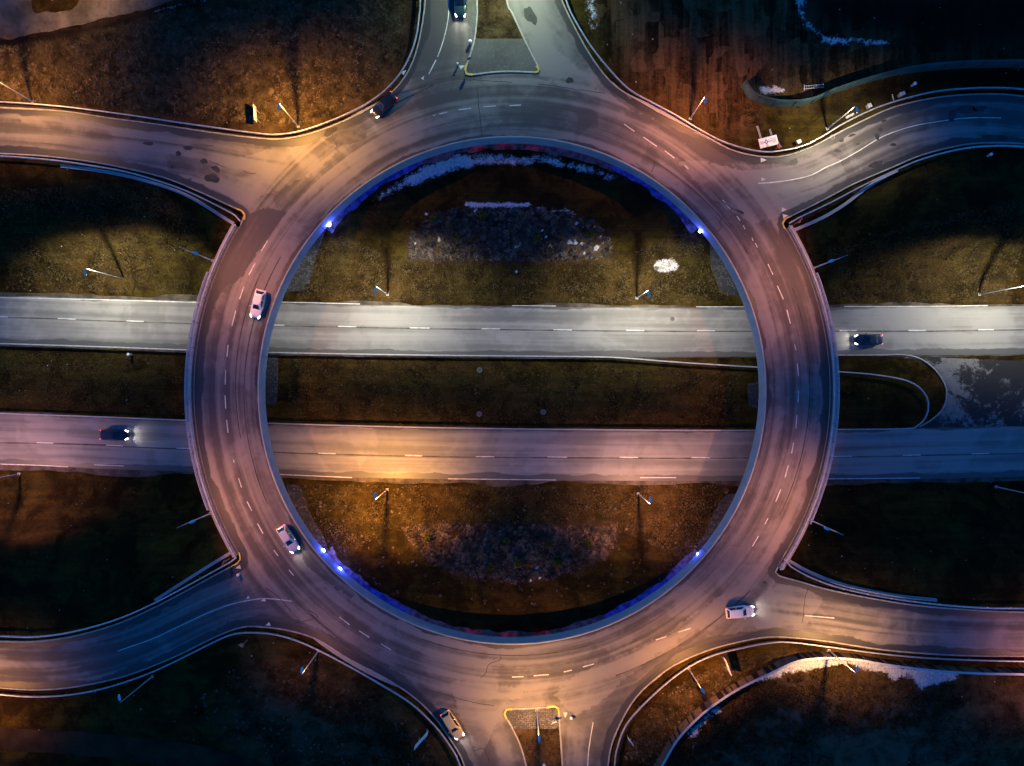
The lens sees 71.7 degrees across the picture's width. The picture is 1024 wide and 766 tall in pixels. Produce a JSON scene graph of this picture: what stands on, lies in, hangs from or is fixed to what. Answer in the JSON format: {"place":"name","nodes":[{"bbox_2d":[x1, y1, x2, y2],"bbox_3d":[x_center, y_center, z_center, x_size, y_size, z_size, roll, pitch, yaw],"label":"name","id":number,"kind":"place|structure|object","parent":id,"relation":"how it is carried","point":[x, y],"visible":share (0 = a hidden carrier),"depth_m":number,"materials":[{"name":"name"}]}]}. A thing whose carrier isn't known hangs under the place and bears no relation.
{"place":"outdoors","nodes":[
{"label":"outdoors","id":0,"kind":"place"},
{"bbox_2d":[0,0,170,39],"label":"gravel track","id":1,"kind":"structure","parent":0,"point":[19,18],"depth_m":111.17,"materials":[{"name":"gravel"}]},
{"bbox_2d":[0,728,262,765],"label":"gravel track","id":2,"kind":"structure","parent":0,"point":[156,752],"depth_m":111.08,"materials":[{"name":"grey gravel"}]},
{"bbox_2d":[265,353,277,404],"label":"slope paving","id":3,"kind":"structure","parent":0,"point":[271,388],"depth_m":118.00,"materials":[{"name":"stone"}]},
{"bbox_2d":[285,228,326,292],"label":"slope paving","id":4,"kind":"structure","parent":0,"point":[302,270],"depth_m":117.61,"materials":[{"name":"stone"}]},
{"bbox_2d":[286,484,326,551],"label":"slope paving","id":5,"kind":"structure","parent":0,"point":[295,494],"depth_m":117.35,"materials":[{"name":"stone"}]},
{"bbox_2d":[0,0,1023,765],"bbox_3d":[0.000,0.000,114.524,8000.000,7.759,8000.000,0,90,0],"label":"terrain","id":6,"kind":"structure","parent":0,"point":[80,550],"depth_m":112.84,"materials":[{"name":"green plant"}]},
{"bbox_2d":[0,82,33,102],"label":"street lamp","id":7,"kind":"object","parent":6,"relation":"on","point":[18,93],"visible":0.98,"depth_m":108.15,"materials":[{"name":"metal"}]},
{"bbox_2d":[1,184,191,291],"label":"weeds","id":8,"kind":"object","parent":6,"relation":"on","point":[77,207],"visible":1,"depth_m":114.44,"materials":[{"name":"plant"}]},
{"bbox_2d":[83,268,123,278],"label":"street lamp","id":9,"kind":"object","parent":6,"relation":"on","point":[84,271],"visible":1,"depth_m":110.59,"materials":[{"name":"metal"}]},
{"bbox_2d":[0,557,236,637],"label":"guardrail","id":10,"kind":"object","parent":6,"relation":"on","point":[28,636],"visible":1,"depth_m":110.25,"materials":[{"name":"metal"}]},
{"bbox_2d":[0,155,240,220],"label":"guardrail","id":11,"kind":"object","parent":6,"relation":"on","point":[118,170],"visible":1,"depth_m":110.25,"materials":[{"name":"metal"}]},
{"bbox_2d":[118,675,153,702],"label":"street lamp","id":12,"kind":"object","parent":6,"relation":"on","point":[119,696],"visible":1,"depth_m":105.82,"materials":[{"name":"metal"}]},
{"bbox_2d":[60,164,234,223],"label":"wing wall","id":13,"kind":"structure","parent":6,"relation":"on","point":[149,182],"depth_m":110.95,"materials":[{"name":"concrete"}]},
{"bbox_2d":[154,552,230,601],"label":"wing wall","id":14,"kind":"structure","parent":6,"relation":"on","point":[192,576],"depth_m":110.95,"materials":[{"name":"concrete"}]},
{"bbox_2d":[0,0,400,124],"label":"grass tussocks","id":15,"kind":"object","parent":6,"relation":"on","point":[14,87],"depth_m":111.12,"materials":[{"name":"brown plant"}]},
{"bbox_2d":[0,0,420,135],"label":"guardrail","id":16,"kind":"object","parent":6,"relation":"on","point":[306,129],"visible":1,"depth_m":110.27,"materials":[{"name":"metal"}]},
{"bbox_2d":[0,631,460,765],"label":"guardrail","id":17,"kind":"object","parent":6,"relation":"on","point":[377,682],"visible":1,"depth_m":110.27,"materials":[{"name":"metal"}]},
{"bbox_2d":[253,104,260,122],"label":"direction sign","id":18,"kind":"object","parent":6,"relation":"on","point":[255,113],"visible":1,"depth_m":109.17,"materials":[{"name":"metal"}]},
{"bbox_2d":[277,102,299,127],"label":"street lamp","id":19,"kind":"object","parent":6,"relation":"on","point":[278,108],"visible":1,"depth_m":105.25,"materials":[{"name":"metal"}]},
{"bbox_2d":[189,661,428,765],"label":"weeds","id":20,"kind":"object","parent":6,"relation":"on","point":[278,733],"visible":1,"depth_m":111.30,"materials":[{"name":"plant"}]},
{"bbox_2d":[300,651,319,674],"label":"street lamp","id":21,"kind":"object","parent":6,"relation":"on","point":[302,671],"visible":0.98,"depth_m":105.50,"materials":[{"name":"metal"}]},
{"bbox_2d":[260,660,428,765],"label":"scrub","id":22,"kind":"object","parent":6,"relation":"on","point":[367,739],"visible":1,"depth_m":111.34,"materials":[{"name":"plant"}]},
{"bbox_2d":[414,731,427,749],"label":"direction sign","id":23,"kind":"object","parent":6,"relation":"on","point":[421,740],"visible":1,"depth_m":108.93,"materials":[{"name":"metal"}]},
{"bbox_2d":[424,533,431,541],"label":"bush","id":24,"kind":"object","parent":6,"relation":"on","point":[429,536],"visible":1,"depth_m":115.58,"materials":[{"name":"green plant"}]},
{"bbox_2d":[429,213,436,222],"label":"bush","id":25,"kind":"object","parent":6,"relation":"on","point":[432,217],"visible":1,"depth_m":114.94,"materials":[{"name":"green plant"}]},
{"bbox_2d":[453,232,460,240],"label":"bush","id":26,"kind":"object","parent":6,"relation":"on","point":[458,236],"visible":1,"depth_m":115.91,"materials":[{"name":"green plant"}]},
{"bbox_2d":[0,343,928,430],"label":"guardrail","id":27,"kind":"object","parent":6,"relation":"on","point":[925,417],"visible":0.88,"depth_m":117.22,"materials":[{"name":"metal"}]},
{"bbox_2d":[485,561,493,570],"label":"bush","id":28,"kind":"object","parent":6,"relation":"on","point":[490,565],"visible":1,"depth_m":114.05,"materials":[{"name":"green plant"}]},
{"bbox_2d":[0,412,1002,430],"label":"gravel shoulder","id":29,"kind":"object","parent":6,"relation":"on","point":[458,426],"visible":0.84,"depth_m":118.03},
{"bbox_2d":[286,232,728,303],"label":"weeds","id":30,"kind":"object","parent":6,"relation":"on","point":[446,281],"visible":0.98,"depth_m":117.97,"materials":[{"name":"plant"}]},
{"bbox_2d":[405,206,612,262],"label":"bush bed","id":31,"kind":"object","parent":6,"relation":"on","point":[513,252],"visible":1,"depth_m":116.09,"materials":[{"name":"grey plant"}]},
{"bbox_2d":[403,523,617,584],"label":"bush bed","id":32,"kind":"object","parent":6,"relation":"on","point":[504,561],"visible":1,"depth_m":115.11,"materials":[{"name":"plant"}]},
{"bbox_2d":[184,96,839,686],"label":"ring bridge","id":33,"kind":"structure","parent":6,"relation":"on","point":[376,600],"depth_m":111.06,"materials":[{"name":"concrete"}]},
{"bbox_2d":[177,511,211,527],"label":"street lamp","id":34,"kind":"object","parent":33,"relation":"on","point":[193,521],"visible":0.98,"depth_m":103.20,"materials":[{"name":"metal"}]},
{"bbox_2d":[180,247,214,261],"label":"street lamp","id":35,"kind":"object","parent":33,"relation":"on","point":[196,253],"visible":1,"depth_m":102.37,"materials":[{"name":"metal"}]},
{"bbox_2d":[808,518,842,534],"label":"street lamp","id":36,"kind":"object","parent":33,"relation":"on","point":[826,528],"visible":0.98,"depth_m":103.19,"materials":[{"name":"metal"}]},
{"bbox_2d":[812,255,846,269],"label":"street lamp","id":37,"kind":"object","parent":33,"relation":"on","point":[829,261],"visible":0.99,"depth_m":100.94,"materials":[{"name":"metal"}]},
{"bbox_2d":[0,465,1023,486],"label":"gravel shoulder","id":38,"kind":"object","parent":6,"relation":"on","point":[148,473],"visible":0.81,"depth_m":118.03},
{"bbox_2d":[0,292,1023,307],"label":"gravel shoulder","id":39,"kind":"object","parent":6,"relation":"on","point":[178,297],"visible":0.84,"depth_m":118.03},
{"bbox_2d":[326,546,697,636],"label":"gravel strip","id":40,"kind":"object","parent":6,"relation":"on","point":[676,569],"visible":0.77,"depth_m":114.47,"materials":[{"name":"grey gravel"}]},
{"bbox_2d":[0,344,1023,358],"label":"gravel shoulder","id":41,"kind":"object","parent":6,"relation":"on","point":[182,351],"visible":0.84,"depth_m":118.03},
{"bbox_2d":[0,414,1023,480],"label":"motorway","id":42,"kind":"structure","parent":6,"relation":"on","point":[406,441],"depth_m":118.00,"materials":[{"name":"grey asphalt"}]},
{"bbox_2d":[100,428,128,441],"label":"car","id":43,"kind":"object","parent":42,"relation":"on","point":[115,434],"visible":1,"depth_m":116.85,"materials":[{"name":"blue paint"}]},
{"bbox_2d":[0,296,1023,356],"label":"motorway","id":44,"kind":"structure","parent":6,"relation":"on","point":[393,341],"depth_m":118.00,"materials":[{"name":"grey asphalt"}]},
{"bbox_2d":[0,297,987,479],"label":"edge lines","id":45,"kind":"object","parent":44,"relation":"on","point":[512,305],"visible":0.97,"depth_m":117.99,"materials":[{"name":"paint"}]},
{"bbox_2d":[0,316,993,457],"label":"lane dashes","id":46,"kind":"object","parent":44,"relation":"on","point":[499,328],"visible":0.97,"depth_m":117.99,"materials":[{"name":"paint"}]},
{"bbox_2d":[0,317,1023,458],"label":"lane joints","id":47,"kind":"object","parent":44,"relation":"on","point":[513,330],"visible":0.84,"depth_m":118.00,"materials":[{"name":"black asphalt"}]},
{"bbox_2d":[854,334,882,345],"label":"car","id":48,"kind":"object","parent":44,"relation":"on","point":[867,339],"visible":1,"depth_m":117.01,"materials":[{"name":"blue paint"}]},
{"bbox_2d":[327,144,697,233],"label":"gravel strip","id":49,"kind":"object","parent":6,"relation":"on","point":[690,225],"visible":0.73,"depth_m":114.47,"materials":[{"name":"grey gravel"}]},
{"bbox_2d":[8,2,1018,764],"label":"scattered stones","id":50,"kind":"object","parent":6,"relation":"on","point":[844,292],"visible":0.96,"depth_m":111.27,"materials":[{"name":"grey stone"}]},
{"bbox_2d":[293,360,735,423],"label":"weeds","id":51,"kind":"object","parent":6,"relation":"on","point":[551,393],"visible":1,"depth_m":117.99,"materials":[{"name":"plant"}]},
{"bbox_2d":[304,483,728,609],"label":"weeds","id":52,"kind":"object","parent":6,"relation":"on","point":[626,529],"visible":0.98,"depth_m":116.03,"materials":[{"name":"brown plant"}]},
{"bbox_2d":[513,559,521,566],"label":"bush","id":53,"kind":"object","parent":6,"relation":"on","point":[517,562],"visible":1,"depth_m":114.14,"materials":[{"name":"green plant"}]},
{"bbox_2d":[544,540,552,548],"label":"bush","id":54,"kind":"object","parent":6,"relation":"on","point":[549,544],"visible":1,"depth_m":114.92,"materials":[{"name":"green plant"}]},
{"bbox_2d":[583,539,591,546],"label":"bush","id":55,"kind":"object","parent":6,"relation":"on","point":[587,542],"visible":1,"depth_m":114.83,"materials":[{"name":"green plant"}]},
{"bbox_2d":[586,230,594,237],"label":"bush","id":56,"kind":"object","parent":6,"relation":"on","point":[591,233],"visible":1,"depth_m":115.60,"materials":[{"name":"green plant"}]},
{"bbox_2d":[688,667,704,693],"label":"street lamp","id":57,"kind":"object","parent":6,"relation":"on","point":[702,689],"visible":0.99,"depth_m":105.82,"materials":[{"name":"metal"}]},
{"bbox_2d":[624,652,770,763],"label":"weeds","id":58,"kind":"object","parent":6,"relation":"on","point":[649,742],"visible":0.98,"depth_m":111.02,"materials":[{"name":"brown plant"}]},
{"bbox_2d":[689,95,706,119],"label":"street lamp","id":59,"kind":"object","parent":6,"relation":"on","point":[705,101],"visible":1,"depth_m":105.33,"materials":[{"name":"metal"}]},
{"bbox_2d":[679,684,767,765],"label":"scrub","id":60,"kind":"object","parent":6,"relation":"on","point":[732,728],"visible":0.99,"depth_m":110.83,"materials":[{"name":"brown plant"}]},
{"bbox_2d":[733,86,763,126],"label":"scrub","id":61,"kind":"object","parent":6,"relation":"on","point":[747,105],"visible":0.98,"depth_m":111.22,"materials":[{"name":"brown plant"}]},
{"bbox_2d":[757,127,777,148],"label":"direction sign","id":62,"kind":"object","parent":6,"relation":"on","point":[772,140],"visible":1,"depth_m":110.42,"materials":[{"name":"metal"}]},
{"bbox_2d":[565,0,1023,153],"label":"guardrail","id":63,"kind":"object","parent":6,"relation":"on","point":[661,107],"visible":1,"depth_m":110.26,"materials":[{"name":"metal"}]},
{"bbox_2d":[614,640,1023,765],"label":"guardrail","id":64,"kind":"object","parent":6,"relation":"on","point":[684,669],"visible":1,"depth_m":110.27,"materials":[{"name":"metal"}]},
{"bbox_2d":[654,651,1023,765],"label":"noise fence","id":65,"kind":"object","parent":6,"relation":"on","point":[689,721],"visible":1,"depth_m":109.64,"materials":[{"name":"wood"}]},
{"bbox_2d":[826,105,858,129],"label":"street lamp","id":66,"kind":"object","parent":6,"relation":"on","point":[857,112],"visible":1,"depth_m":105.38,"materials":[{"name":"metal"}]},
{"bbox_2d":[827,649,858,672],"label":"street lamp","id":67,"kind":"object","parent":6,"relation":"on","point":[857,667],"visible":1,"depth_m":106.39,"materials":[{"name":"metal"}]},
{"bbox_2d":[723,668,965,754],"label":"scrub","id":68,"kind":"object","parent":6,"relation":"on","point":[867,713],"visible":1,"depth_m":111.10,"materials":[{"name":"plant"}]},
{"bbox_2d":[794,169,897,230],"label":"wing wall","id":69,"kind":"structure","parent":6,"relation":"on","point":[852,198],"depth_m":110.95,"materials":[{"name":"concrete"}]},
{"bbox_2d":[789,560,936,601],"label":"wing wall","id":70,"kind":"structure","parent":6,"relation":"on","point":[860,588],"depth_m":110.95,"materials":[{"name":"concrete"}]},
{"bbox_2d":[741,59,1023,106],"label":"noise fence","id":71,"kind":"object","parent":6,"relation":"on","point":[751,94],"visible":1,"depth_m":109.86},
{"bbox_2d":[838,354,946,426],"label":"kerb","id":72,"kind":"structure","parent":6,"relation":"on","point":[937,372],"depth_m":117.87,"materials":[{"name":"concrete"}]},
{"bbox_2d":[833,207,1023,302],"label":"weeds","id":73,"kind":"object","parent":6,"relation":"on","point":[946,258],"visible":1,"depth_m":116.53,"materials":[{"name":"plant"}]},
{"bbox_2d":[903,356,1023,427],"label":"hardstanding","id":74,"kind":"structure","parent":6,"relation":"on","point":[987,393],"depth_m":118.03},
{"bbox_2d":[978,286,1022,295],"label":"street lamp","id":75,"kind":"object","parent":6,"relation":"on","point":[979,294],"visible":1,"depth_m":113.83,"materials":[{"name":"metal"}]},
{"bbox_2d":[0,0,1023,765],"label":"roundabout road","id":76,"kind":"structure","parent":0,"point":[286,196],"depth_m":111.00,"materials":[{"name":"grey asphalt"}]},
{"bbox_2d":[0,119,20,122],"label":"asphalt patch","id":77,"kind":"object","parent":76,"relation":"on","point":[10,120],"visible":1,"depth_m":111.00,"materials":[{"name":"grey asphalt"}]},
{"bbox_2d":[0,555,240,642],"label":"kerb","id":78,"kind":"structure","parent":76,"relation":"on","point":[113,624],"depth_m":110.87,"materials":[{"name":"concrete"}]},
{"bbox_2d":[0,153,243,224],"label":"kerb","id":79,"kind":"structure","parent":76,"relation":"on","point":[118,167],"depth_m":110.87,"materials":[{"name":"concrete"}]},
{"bbox_2d":[0,0,425,139],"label":"kerb","id":80,"kind":"structure","parent":76,"relation":"on","point":[395,88],"depth_m":110.87,"materials":[{"name":"concrete"}]},
{"bbox_2d":[0,626,464,765],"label":"kerb","id":81,"kind":"structure","parent":76,"relation":"on","point":[244,627],"depth_m":110.87,"materials":[{"name":"concrete"}]},
{"bbox_2d":[249,289,266,318],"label":"car","id":82,"kind":"object","parent":76,"relation":"on","point":[258,303],"visible":1,"depth_m":109.97,"materials":[{"name":"white paint"}]},
{"bbox_2d":[276,524,299,552],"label":"car","id":83,"kind":"object","parent":76,"relation":"on","point":[289,540],"visible":1,"depth_m":109.97,"materials":[{"name":"silver metal"}]},
{"bbox_2d":[333,128,366,144],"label":"asphalt patch","id":84,"kind":"object","parent":76,"relation":"on","point":[351,136],"visible":1,"depth_m":111.00,"materials":[{"name":"grey asphalt"}]},
{"bbox_2d":[1,20,709,681],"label":"worn edge lines","id":85,"kind":"object","parent":76,"relation":"on","point":[617,86],"visible":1,"depth_m":110.99,"materials":[{"name":"paint"}]},
{"bbox_2d":[371,91,396,117],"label":"car","id":86,"kind":"object","parent":76,"relation":"on","point":[384,104],"visible":1,"depth_m":109.93,"materials":[{"name":"black paint"}]},
{"bbox_2d":[440,709,463,739],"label":"car","id":87,"kind":"object","parent":76,"relation":"on","point":[453,725],"visible":1,"depth_m":109.92,"materials":[{"name":"grey paint"}]},
{"bbox_2d":[453,0,467,16],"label":"car","id":88,"kind":"object","parent":76,"relation":"on","point":[460,8],"visible":1,"depth_m":110.09,"materials":[{"name":"teal paint"}]},
{"bbox_2d":[464,0,539,75],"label":"traffic island","id":89,"kind":"structure","parent":76,"relation":"on","point":[500,45],"depth_m":110.87,"materials":[{"name":"concrete"}]},
{"bbox_2d":[209,78,807,760],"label":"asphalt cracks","id":90,"kind":"object","parent":76,"relation":"on","point":[481,136],"visible":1,"depth_m":110.99,"materials":[{"name":"black asphalt"}]},
{"bbox_2d":[225,60,798,677],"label":"ring dashes","id":91,"kind":"object","parent":76,"relation":"on","point":[225,384],"visible":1,"depth_m":111.00,"materials":[{"name":"paint"}]},
{"bbox_2d":[236,65,787,716],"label":"give way teeth","id":92,"kind":"object","parent":76,"relation":"on","point":[422,77],"visible":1,"depth_m":111.00},
{"bbox_2d":[235,75,809,675],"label":"tyre marks","id":93,"kind":"object","parent":76,"relation":"on","point":[543,653],"visible":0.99,"depth_m":111.00},
{"bbox_2d":[503,705,562,765],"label":"traffic island","id":94,"kind":"structure","parent":76,"relation":"on","point":[547,749],"depth_m":110.90,"materials":[{"name":"stone"}]},
{"bbox_2d":[535,709,540,742],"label":"street lamp","id":95,"kind":"object","parent":94,"relation":"on","point":[536,711],"visible":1,"depth_m":105.66,"materials":[{"name":"metal"}]},
{"bbox_2d":[118,0,1000,765],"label":"solid lines","id":96,"kind":"object","parent":76,"relation":"on","point":[764,182],"visible":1,"depth_m":111.00,"materials":[{"name":"paint"}]},
{"bbox_2d":[142,6,1007,583],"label":"tar patches","id":97,"kind":"object","parent":76,"relation":"on","point":[530,14],"visible":1,"depth_m":110.99,"materials":[{"name":"black asphalt"}]},
{"bbox_2d":[725,604,754,618],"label":"car","id":98,"kind":"object","parent":76,"relation":"on","point":[740,611],"visible":1,"depth_m":109.94,"materials":[{"name":"white paint"}]},
{"bbox_2d":[561,0,1023,157],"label":"kerb","id":99,"kind":"structure","parent":76,"relation":"on","point":[772,156],"depth_m":110.87,"materials":[{"name":"concrete"}]},
{"bbox_2d":[607,636,1023,765],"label":"kerb","id":100,"kind":"structure","parent":76,"relation":"on","point":[647,685],"depth_m":110.87,"materials":[{"name":"concrete"}]},
{"bbox_2d":[775,551,1023,612],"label":"kerb","id":101,"kind":"structure","parent":76,"relation":"on","point":[897,602],"depth_m":110.87,"materials":[{"name":"concrete"}]},
{"bbox_2d":[784,559,1023,608],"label":"guardrail","id":102,"kind":"object","parent":101,"relation":"on","point":[980,607],"visible":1,"depth_m":110.25,"materials":[{"name":"metal"}]},
{"bbox_2d":[783,142,1023,228],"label":"kerb","id":103,"kind":"structure","parent":76,"relation":"on","point":[908,160],"depth_m":110.87,"materials":[{"name":"concrete"}]},
{"bbox_2d":[789,145,1023,223],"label":"guardrail","id":104,"kind":"object","parent":103,"relation":"on","point":[994,146],"visible":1,"depth_m":110.25,"materials":[{"name":"metal"}]},
{"bbox_2d":[697,494,735,550],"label":"slope paving","id":105,"kind":"structure","parent":0,"point":[725,502],"depth_m":117.06,"materials":[{"name":"stone"}]},
{"bbox_2d":[710,244,738,294],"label":"slope paving","id":106,"kind":"structure","parent":0,"point":[724,278],"depth_m":117.78,"materials":[{"name":"stone"}]},
{"bbox_2d":[748,382,758,407],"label":"slope paving","id":107,"kind":"structure","parent":0,"point":[753,393],"depth_m":118.00,"materials":[{"name":"stone"}]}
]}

